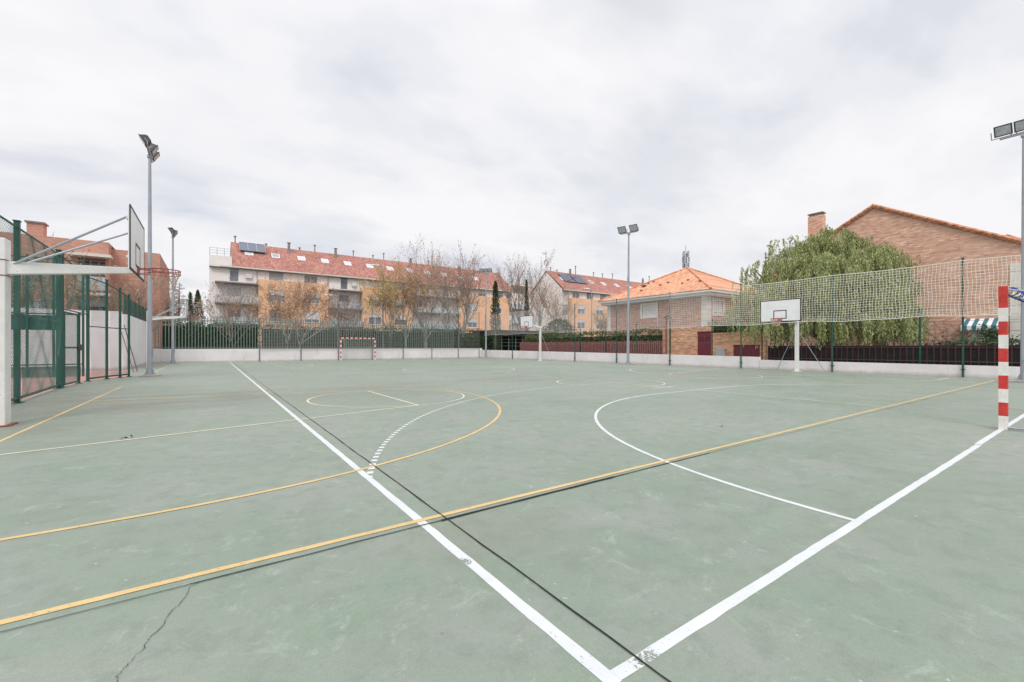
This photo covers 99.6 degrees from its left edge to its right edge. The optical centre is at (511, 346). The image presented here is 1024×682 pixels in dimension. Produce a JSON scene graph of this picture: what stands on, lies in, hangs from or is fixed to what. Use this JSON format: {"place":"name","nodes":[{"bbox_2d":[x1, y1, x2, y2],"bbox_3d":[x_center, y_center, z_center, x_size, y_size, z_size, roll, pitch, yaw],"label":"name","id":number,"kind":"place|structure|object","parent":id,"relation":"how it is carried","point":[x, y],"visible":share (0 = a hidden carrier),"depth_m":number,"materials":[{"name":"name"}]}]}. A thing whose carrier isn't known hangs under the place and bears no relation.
{"place":"outdoors","nodes":[
{"label":"outdoors","id":0,"kind":"place"},
{"bbox_2d":[11,369,127,401],"bbox_3d":[-18.908,1.238,12.124,12.400,0.001,21.300,0,0,-35],"label":"clay court","id":1,"kind":"object","parent":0,"point":[82,378],"visible":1,"depth_m":16.31,"materials":[{"name":"red"}]},
{"bbox_2d":[11,366,80,377],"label":"kerb","id":2,"kind":"structure","parent":1,"relation":"on","point":[40,372],"depth_m":17.52,"materials":[{"name":"concrete"}]},
{"bbox_2d":[11,254,84,377],"bbox_3d":[-21.199,-1.224,15.854,7.970,4.900,0.110,0,0,-35],"label":"green fence","id":3,"kind":"object","parent":1,"relation":"on","point":[82,334],"visible":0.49,"depth_m":17.56,"materials":[{"name":"metal"}]},
{"bbox_2d":[170,282,196,325],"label":"bare tree","id":4,"kind":"object","parent":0,"point":[176,290],"visible":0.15,"depth_m":50.03,"materials":[{"name":"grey plant"}]},
{"bbox_2d":[209,236,512,348],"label":"apartment block","id":5,"kind":"structure","parent":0,"point":[245,267],"depth_m":68.67,"materials":[{"name":"orange tile"}]},
{"bbox_2d":[230,268,238,281],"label":"window","id":6,"kind":"structure","parent":5,"relation":"in","point":[234,273],"depth_m":61.70,"materials":[{"name":"grey glass"}]},
{"bbox_2d":[228,288,240,295],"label":"window","id":7,"kind":"structure","parent":5,"relation":"in","point":[229,290],"depth_m":61.61,"materials":[{"name":"grey glass"}]},
{"bbox_2d":[228,308,240,316],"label":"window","id":8,"kind":"structure","parent":5,"relation":"in","point":[237,313],"depth_m":61.84,"materials":[{"name":"grey glass"}]},
{"bbox_2d":[269,272,282,280],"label":"window","id":9,"kind":"structure","parent":5,"relation":"in","point":[276,275],"depth_m":64.63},
{"bbox_2d":[304,275,316,282],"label":"window","id":10,"kind":"structure","parent":5,"relation":"in","point":[311,277],"depth_m":67.32,"materials":[{"name":"grey glass"}]},
{"bbox_2d":[339,295,348,301],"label":"window","id":11,"kind":"structure","parent":5,"relation":"in","point":[342,296],"depth_m":70.23,"materials":[{"name":"grey glass"}]},
{"bbox_2d":[341,278,347,289],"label":"window","id":12,"kind":"structure","parent":5,"relation":"in","point":[344,281],"depth_m":70.31,"materials":[{"name":"grey glass"}]},
{"bbox_2d":[368,280,378,287],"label":"window","id":13,"kind":"structure","parent":5,"relation":"in","point":[372,283],"depth_m":72.78,"materials":[{"name":"grey glass"}]},
{"bbox_2d":[479,290,484,296],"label":"window","id":14,"kind":"structure","parent":5,"relation":"in","point":[481,294],"depth_m":85.08,"materials":[{"name":"grey glass"}]},
{"bbox_2d":[0,358,1023,681],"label":"court","id":15,"kind":"object","parent":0,"point":[922,582],"visible":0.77,"depth_m":2.98,"materials":[{"name":"green paint"}]},
{"bbox_2d":[0,215,131,403],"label":"green fence","id":16,"kind":"object","parent":15,"relation":"on","point":[59,344],"visible":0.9,"depth_m":12.04,"materials":[{"name":"metal"}]},
{"bbox_2d":[0,204,180,426],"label":"basketball hoop","id":17,"kind":"object","parent":15,"relation":"on","point":[135,256],"visible":1,"depth_m":6.98,"materials":[{"name":"white paint"}]},
{"bbox_2d":[124,325,137,370],"bbox_3d":[-19.381,0.041,21.968,2.160,2.359,0.042,0,0,35],"label":"leaning rod","id":18,"kind":"object","parent":15,"relation":"on","point":[131,350],"visible":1,"depth_m":21.81,"materials":[{"name":"grey metal"}]},
{"bbox_2d":[138,134,160,376],"bbox_3d":[-15.107,-3.616,18.034,0.660,9.684,2.187,0,0,-36],"label":"floodlight mast","id":19,"kind":"object","parent":15,"relation":"on","point":[153,154],"visible":1,"depth_m":17.98,"materials":[{"name":"grey metal"}]},
{"bbox_2d":[115,582,197,681],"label":"court crack","id":20,"kind":"object","parent":15,"relation":"on","point":[156,631],"visible":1,"depth_m":1.87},
{"bbox_2d":[145,299,199,368],"bbox_3d":[-19.635,-0.749,25.235,2.400,3.950,1.690,0,0,-13],"label":"basketball hoop","id":21,"kind":"object","parent":15,"relation":"on","point":[158,317],"visible":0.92,"depth_m":24.87,"materials":[{"name":"white paint"}]},
{"bbox_2d":[167,227,177,363],"bbox_3d":[-24.821,-3.666,31.645,0.660,9.784,1.867,0,0,-37],"label":"floodlight mast","id":22,"kind":"object","parent":15,"relation":"on","point":[173,232],"visible":1,"depth_m":31.59,"materials":[{"name":"grey metal"}]},
{"bbox_2d":[339,337,375,359],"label":"goal","id":23,"kind":"object","parent":15,"relation":"on","point":[340,349],"visible":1,"depth_m":40.36,"materials":[{"name":"white paint"}]},
{"bbox_2d":[259,305,478,360],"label":"fence","id":24,"kind":"object","parent":15,"relation":"on","point":[302,346],"visible":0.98,"depth_m":40.80,"materials":[{"name":"green metal"}]},
{"bbox_2d":[0,360,964,681],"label":"court joints","id":25,"kind":"object","parent":15,"relation":"on","point":[460,528],"visible":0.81,"depth_m":2.69,"materials":[{"name":"black"}]},
{"bbox_2d":[479,268,491,357],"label":"floodlight mast","id":26,"kind":"object","parent":15,"relation":"on","point":[486,270],"visible":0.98,"depth_m":46.13,"materials":[{"name":"grey metal"}]},
{"bbox_2d":[0,358,982,454],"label":"faded court lines","id":27,"kind":"object","parent":15,"relation":"on","point":[409,402],"visible":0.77,"depth_m":10.40,"materials":[{"name":"beige paint"}]},
{"bbox_2d":[0,380,994,624],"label":"yellow court lines","id":28,"kind":"object","parent":15,"relation":"on","point":[52,609],"visible":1,"depth_m":3.09,"materials":[{"name":"paint"}]},
{"bbox_2d":[520,315,552,360],"bbox_3d":[1.865,-0.729,37.759,2.541,3.910,2.173,0,0,-35],"label":"basketball hoop","id":29,"kind":"object","parent":15,"relation":"on","point":[526,321],"visible":1,"depth_m":37.86,"materials":[{"name":"white paint"}]},
{"bbox_2d":[230,358,1023,681],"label":"white court lines","id":30,"kind":"object","parent":15,"relation":"on","point":[602,672],"visible":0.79,"depth_m":2.39,"materials":[{"name":"paint"}]},
{"bbox_2d":[617,224,638,364],"bbox_3d":[7.895,-3.465,29.325,1.467,9.384,0.660,1,2,41],"label":"floodlight mast","id":31,"kind":"object","parent":15,"relation":"on","point":[633,228],"visible":0.98,"depth_m":29.27,"materials":[{"name":"grey metal"}]},
{"bbox_2d":[487,255,1020,376],"bbox_3d":[10.102,-1.169,28.719,0.218,4.790,45.910,0,0,-35],"label":"net fence","id":32,"kind":"object","parent":15,"relation":"on","point":[809,307],"visible":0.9,"depth_m":20.99,"materials":[{"name":"green paint"}]},
{"bbox_2d":[760,298,824,371],"bbox_3d":[13.543,-0.524,21.154,2.541,3.500,2.173,0,0,-35],"label":"basketball hoop","id":33,"kind":"object","parent":15,"relation":"on","point":[780,311],"visible":0.99,"depth_m":21.02,"materials":[{"name":"white paint"}]},
{"bbox_2d":[990,119,1023,382],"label":"floodlight mast","id":34,"kind":"object","parent":15,"relation":"on","point":[1003,130],"visible":1,"depth_m":14.98,"materials":[{"name":"grey metal"}]},
{"bbox_2d":[998,286,1023,429],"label":"goal","id":35,"kind":"object","parent":15,"relation":"on","point":[1005,293],"visible":1,"depth_m":6.40,"materials":[{"name":"white paint"}]},
{"bbox_2d":[0,0,1023,326],"label":"sky","id":36,"kind":"structure","parent":0,"point":[713,128],"materials":[{"name":"white"}]},
{"bbox_2d":[509,283,534,330],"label":"apartment block","id":37,"kind":"structure","parent":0,"point":[520,313],"depth_m":92.07,"materials":[{"name":"concrete"}]},
{"bbox_2d":[598,267,763,335],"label":"brick house","id":38,"kind":"structure","parent":0,"point":[685,280],"depth_m":42.81,"materials":[{"name":"brick"}]},
{"bbox_2d":[641,304,655,317],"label":"window","id":39,"kind":"structure","parent":38,"relation":"in","point":[649,307],"depth_m":43.80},
{"bbox_2d":[682,251,689,267],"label":"telecom mast","id":40,"kind":"object","parent":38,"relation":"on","point":[686,259],"visible":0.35,"depth_m":149.60,"materials":[{"name":"grey metal"}]},
{"bbox_2d":[714,301,723,314],"bbox_3d":[18.924,-3.559,39.715,1.708,1.229,0.200,0,0,-35],"label":"window","id":41,"kind":"structure","parent":38,"relation":"in","point":[718,303],"depth_m":39.77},
{"label":"ground","id":42,"kind":"structure","parent":0,"visible":0},
{"bbox_2d":[11,257,68,308],"bbox_3d":[-29.063,-2.473,24.267,5.839,7.407,6.005,0,0,-12],"label":"bare tree","id":43,"kind":"object","parent":42,"relation":"on","point":[37,287],"visible":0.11,"depth_m":25.44,"materials":[{"name":"brown plant"}]},
{"bbox_2d":[11,232,112,309],"bbox_3d":[-28.822,-3.076,26.491,6.421,8.612,6.616,0,0,-35],"label":"bare tree","id":44,"kind":"object","parent":42,"relation":"on","point":[65,288],"visible":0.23,"depth_m":26.81,"materials":[{"name":"brown plant"}]},
{"bbox_2d":[11,308,118,369],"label":"tall wall","id":45,"kind":"structure","parent":42,"relation":"on","point":[115,361],"depth_m":22.89,"materials":[{"name":"white paint"}]},
{"bbox_2d":[0,220,169,348],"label":"apartment block","id":46,"kind":"structure","parent":42,"relation":"on","point":[98,253],"depth_m":35.49,"materials":[{"name":"brick"}]},
{"bbox_2d":[79,297,104,310],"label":"window","id":47,"kind":"structure","parent":46,"relation":"in","point":[102,304],"depth_m":35.33,"materials":[{"name":"grey glass"}]},
{"bbox_2d":[85,260,104,276],"bbox_3d":[-34.621,-5.866,35.899,1.566,2.510,0.060,0,0,-35],"label":"window","id":48,"kind":"structure","parent":46,"relation":"in","point":[87,262],"depth_m":35.93,"materials":[{"name":"grey glass"}]},
{"bbox_2d":[122,314,146,368],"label":"tall wall","id":49,"kind":"structure","parent":42,"relation":"on","point":[138,335],"depth_m":26.43,"materials":[{"name":"white concrete"}]},
{"bbox_2d":[124,295,146,321],"bbox_3d":[-24.125,-2.299,27.849,0.060,1.050,10.126,0,0,-35],"label":"fence","id":50,"kind":"object","parent":49,"relation":"on","point":[138,311],"visible":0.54,"depth_m":27.35,"materials":[{"name":"green metal"}]},
{"bbox_2d":[98,257,184,330],"bbox_3d":[-30.096,-3.042,35.730,5.806,8.548,6.113,0,0,-35],"label":"bare tree","id":51,"kind":"object","parent":42,"relation":"on","point":[142,304],"visible":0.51,"depth_m":35.68,"materials":[{"name":"brown plant"}]},
{"bbox_2d":[186,292,194,324],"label":"cypress","id":52,"kind":"object","parent":42,"relation":"on","point":[190,296],"visible":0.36,"depth_m":51.94,"materials":[{"name":"green plant"}]},
{"bbox_2d":[189,289,204,325],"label":"cypress","id":53,"kind":"object","parent":42,"relation":"on","point":[197,298],"visible":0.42,"depth_m":51.86,"materials":[{"name":"green plant"}]},
{"bbox_2d":[163,320,260,348],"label":"hedge","id":54,"kind":"object","parent":42,"relation":"on","point":[209,336],"visible":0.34,"depth_m":41.90,"materials":[{"name":"green plant"}]},
{"bbox_2d":[191,277,273,346],"bbox_3d":[-25.721,-2.481,39.316,7.296,7.423,6.398,0,0,1],"label":"bare tree","id":55,"kind":"object","parent":42,"relation":"on","point":[239,304],"visible":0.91,"depth_m":39.92,"materials":[{"name":"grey plant"}]},
{"bbox_2d":[256,275,323,342],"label":"bare tree","id":56,"kind":"object","parent":42,"relation":"on","point":[294,294],"visible":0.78,"depth_m":41.45,"materials":[{"name":"brown plant"}]},
{"bbox_2d":[153,315,453,348],"bbox_3d":[-16.792,-1.074,39.967,25.545,2.640,0.070,0,0,-35],"label":"railing fence","id":57,"kind":"object","parent":42,"relation":"on","point":[246,347],"visible":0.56,"depth_m":37.82,"materials":[{"name":"green metal"}]},
{"bbox_2d":[249,269,361,348],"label":"bare tree","id":58,"kind":"object","parent":42,"relation":"on","point":[280,311],"visible":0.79,"depth_m":42.12,"materials":[{"name":"brown plant"}]},
{"bbox_2d":[153,348,481,362],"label":"boundary wall","id":59,"kind":"structure","parent":42,"relation":"on","point":[204,355],"depth_m":37.99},
{"bbox_2d":[324,294,338,348],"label":"street lamp","id":60,"kind":"object","parent":42,"relation":"on","point":[337,319],"visible":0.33,"depth_m":46.94,"materials":[{"name":"metal"}]},
{"bbox_2d":[320,288,367,348],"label":"bare tree","id":61,"kind":"object","parent":42,"relation":"on","point":[347,303],"visible":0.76,"depth_m":45.08,"materials":[{"name":"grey plant"}]},
{"bbox_2d":[260,323,483,348],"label":"hedge","id":62,"kind":"object","parent":42,"relation":"on","point":[396,338],"visible":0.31,"depth_m":50.09,"materials":[{"name":"green plant"}]},
{"bbox_2d":[371,264,383,346],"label":"street lamp","id":63,"kind":"object","parent":42,"relation":"on","point":[382,305],"visible":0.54,"depth_m":49.96,"materials":[{"name":"metal"}]},
{"bbox_2d":[358,255,429,347],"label":"bare tree","id":64,"kind":"object","parent":42,"relation":"on","point":[384,297],"visible":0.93,"depth_m":46.41,"materials":[{"name":"brown plant"}]},
{"bbox_2d":[365,263,447,347],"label":"bare tree","id":65,"kind":"object","parent":42,"relation":"on","point":[416,285],"visible":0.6,"depth_m":47.78,"materials":[{"name":"brown plant"}]},
{"bbox_2d":[387,242,484,347],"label":"bare tree","id":66,"kind":"object","parent":42,"relation":"on","point":[426,292],"visible":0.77,"depth_m":49.06,"materials":[{"name":"brown plant"}]},
{"bbox_2d":[391,234,480,329],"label":"bare tree","id":67,"kind":"object","parent":42,"relation":"on","point":[416,260],"visible":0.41,"depth_m":58.27,"materials":[{"name":"brown plant"}]},
{"bbox_2d":[420,240,498,336],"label":"bare tree","id":68,"kind":"object","parent":42,"relation":"on","point":[468,290],"visible":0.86,"depth_m":52.89,"materials":[{"name":"brown plant"}]},
{"bbox_2d":[452,326,489,349],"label":"hedge","id":69,"kind":"object","parent":42,"relation":"on","point":[480,343],"visible":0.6,"depth_m":49.42,"materials":[{"name":"green plant"}]},
{"bbox_2d":[488,281,502,349],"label":"cypress","id":70,"kind":"object","parent":42,"relation":"on","point":[495,305],"visible":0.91,"depth_m":48.88,"materials":[{"name":"green plant"}]},
{"bbox_2d":[473,330,554,350],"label":"shed","id":71,"kind":"structure","parent":42,"relation":"on","point":[506,341],"depth_m":57.86,"materials":[{"name":"black metal"}]},
{"bbox_2d":[481,248,554,341],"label":"bare tree","id":72,"kind":"object","parent":42,"relation":"on","point":[519,297],"visible":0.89,"depth_m":60.77,"materials":[{"name":"brown plant"}]},
{"bbox_2d":[523,279,529,340],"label":"cypress","id":73,"kind":"object","parent":42,"relation":"on","point":[526,298],"visible":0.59,"depth_m":57.91,"materials":[{"name":"green plant"}]},
{"bbox_2d":[517,265,576,330],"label":"bare tree","id":74,"kind":"object","parent":42,"relation":"on","point":[542,301],"visible":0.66,"depth_m":67.43,"materials":[{"name":"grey plant"}]},
{"bbox_2d":[535,318,579,337],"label":"evergreen tree","id":75,"kind":"object","parent":42,"relation":"on","point":[557,321],"visible":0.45,"depth_m":49.55,"materials":[{"name":"green plant"}]},
{"bbox_2d":[532,275,587,332],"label":"bare tree","id":76,"kind":"object","parent":42,"relation":"on","point":[559,310],"visible":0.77,"depth_m":61.71,"materials":[{"name":"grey plant"}]},
{"bbox_2d":[583,288,591,330],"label":"street lamp","id":77,"kind":"object","parent":42,"relation":"on","point":[591,305],"visible":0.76,"depth_m":54.94,"materials":[{"name":"metal"}]},
{"bbox_2d":[531,252,649,337],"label":"apartment block","id":78,"kind":"structure","parent":42,"relation":"on","point":[601,288],"depth_m":89.96,"materials":[{"name":"orange tile"}]},
{"bbox_2d":[572,292,578,297],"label":"window","id":79,"kind":"structure","parent":78,"relation":"in","point":[574,295],"depth_m":87.95,"materials":[{"name":"white glass"}]},
{"bbox_2d":[520,341,661,353],"bbox_3d":[5.954,0.213,39.132,0.092,1.426,17.894,0,0,-35],"label":"slat fence","id":80,"kind":"object","parent":42,"relation":"on","point":[649,347],"visible":0.52,"depth_m":36.88,"materials":[{"name":"metal"}]},
{"bbox_2d":[523,325,661,342],"bbox_3d":[6.700,-0.168,39.621,1.429,3.152,18.167,0,0,-35],"label":"hedge","id":81,"kind":"object","parent":42,"relation":"on","point":[622,337],"visible":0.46,"depth_m":37.93,"materials":[{"name":"green plant"}]},
{"bbox_2d":[592,308,607,335],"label":"bare tree","id":82,"kind":"object","parent":42,"relation":"on","point":[602,321],"visible":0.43,"depth_m":59.58,"materials":[{"name":"brown plant"}]},
{"bbox_2d":[480,350,760,368],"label":"boundary wall","id":83,"kind":"structure","parent":42,"relation":"on","point":[706,361],"depth_m":30.64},
{"bbox_2d":[664,315,671,353],"bbox_3d":[11.166,-0.513,31.058,0.240,3.478,0.563,0,0,-35],"label":"entrance lamp","id":84,"kind":"object","parent":42,"relation":"on","point":[666,333],"visible":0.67,"depth_m":31.08,"materials":[{"name":"grey metal"}]},
{"bbox_2d":[662,327,766,359],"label":"garden wall","id":85,"kind":"structure","parent":42,"relation":"on","point":[722,346],"depth_m":28.88,"materials":[{"name":"orange brick"}]},
{"bbox_2d":[698,331,710,355],"bbox_3d":[12.969,0.079,29.110,0.066,2.194,0.959,0,0,-35],"label":"door","id":86,"kind":"structure","parent":85,"relation":"in","point":[704,348],"depth_m":29.11,"materials":[{"name":"red paint"}]},
{"bbox_2d":[704,317,751,332],"bbox_3d":[15.171,-0.478,29.788,2.992,3.625,2.765,0,0,-35],"label":"bush","id":87,"kind":"object","parent":42,"relation":"on","point":[721,329],"visible":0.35,"depth_m":29.29,"materials":[{"name":"green plant"}]},
{"bbox_2d":[557,305,1019,363],"bbox_3d":[12.897,-0.249,26.644,0.080,2.950,30.880,0,0,-35],"label":"wire fence","id":88,"kind":"object","parent":42,"relation":"on","point":[919,340],"visible":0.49,"depth_m":24.64,"materials":[{"name":"green metal"}]},
{"bbox_2d":[723,224,932,349],"bbox_3d":[18.485,-3.001,25.874,9.857,8.516,9.186,0,0,-35],"label":"pepper tree","id":89,"kind":"object","parent":42,"relation":"on","point":[852,256],"visible":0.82,"depth_m":23.95,"materials":[{"name":"green plant"}]},
{"bbox_2d":[759,360,1019,378],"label":"boundary wall","id":90,"kind":"structure","parent":42,"relation":"on","point":[972,371],"depth_m":19.10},
{"bbox_2d":[764,204,1020,359],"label":"brick house","id":91,"kind":"structure","parent":42,"relation":"on","point":[929,240],"depth_m":25.25,"materials":[{"name":"brick"}]},
{"bbox_2d":[960,318,1008,338],"bbox_3d":[25.813,-0.990,23.642,1.012,1.153,1.670,0,0,-35],"label":"awning","id":92,"kind":"object","parent":91,"relation":"attached to","point":[971,324],"visible":0.6,"depth_m":23.66,"materials":[{"name":"fabric"}]},
{"bbox_2d":[767,342,1019,366],"bbox_3d":[19.786,0.353,18.206,0.092,1.146,17.077,0,0,-35],"label":"slat fence","id":93,"kind":"object","parent":42,"relation":"on","point":[977,355],"visible":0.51,"depth_m":20.28,"materials":[{"name":"metal"}]},
{"bbox_2d":[912,333,1019,345],"bbox_3d":[22.545,0.358,18.429,1.852,2.005,8.437,0,0,-35],"label":"hedge","id":94,"kind":"object","parent":42,"relation":"on","point":[959,341],"visible":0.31,"depth_m":19.99,"materials":[{"name":"green plant"}]},
{"bbox_2d":[977,323,1008,344],"bbox_3d":[24.839,0.061,22.356,1.411,2.548,1.115,0,0,-35],"label":"bush","id":95,"kind":"object","parent":42,"relation":"on","point":[994,331],"visible":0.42,"depth_m":22.24,"materials":[{"name":"green plant"}]},
{"label":"street","id":96,"kind":"structure","parent":0,"visible":0},
{"bbox_2d":[166,291,207,325],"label":"bare tree","id":97,"kind":"object","parent":96,"relation":"on","point":[176,304],"visible":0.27,"depth_m":45.10,"materials":[{"name":"grey plant"}]}
]}

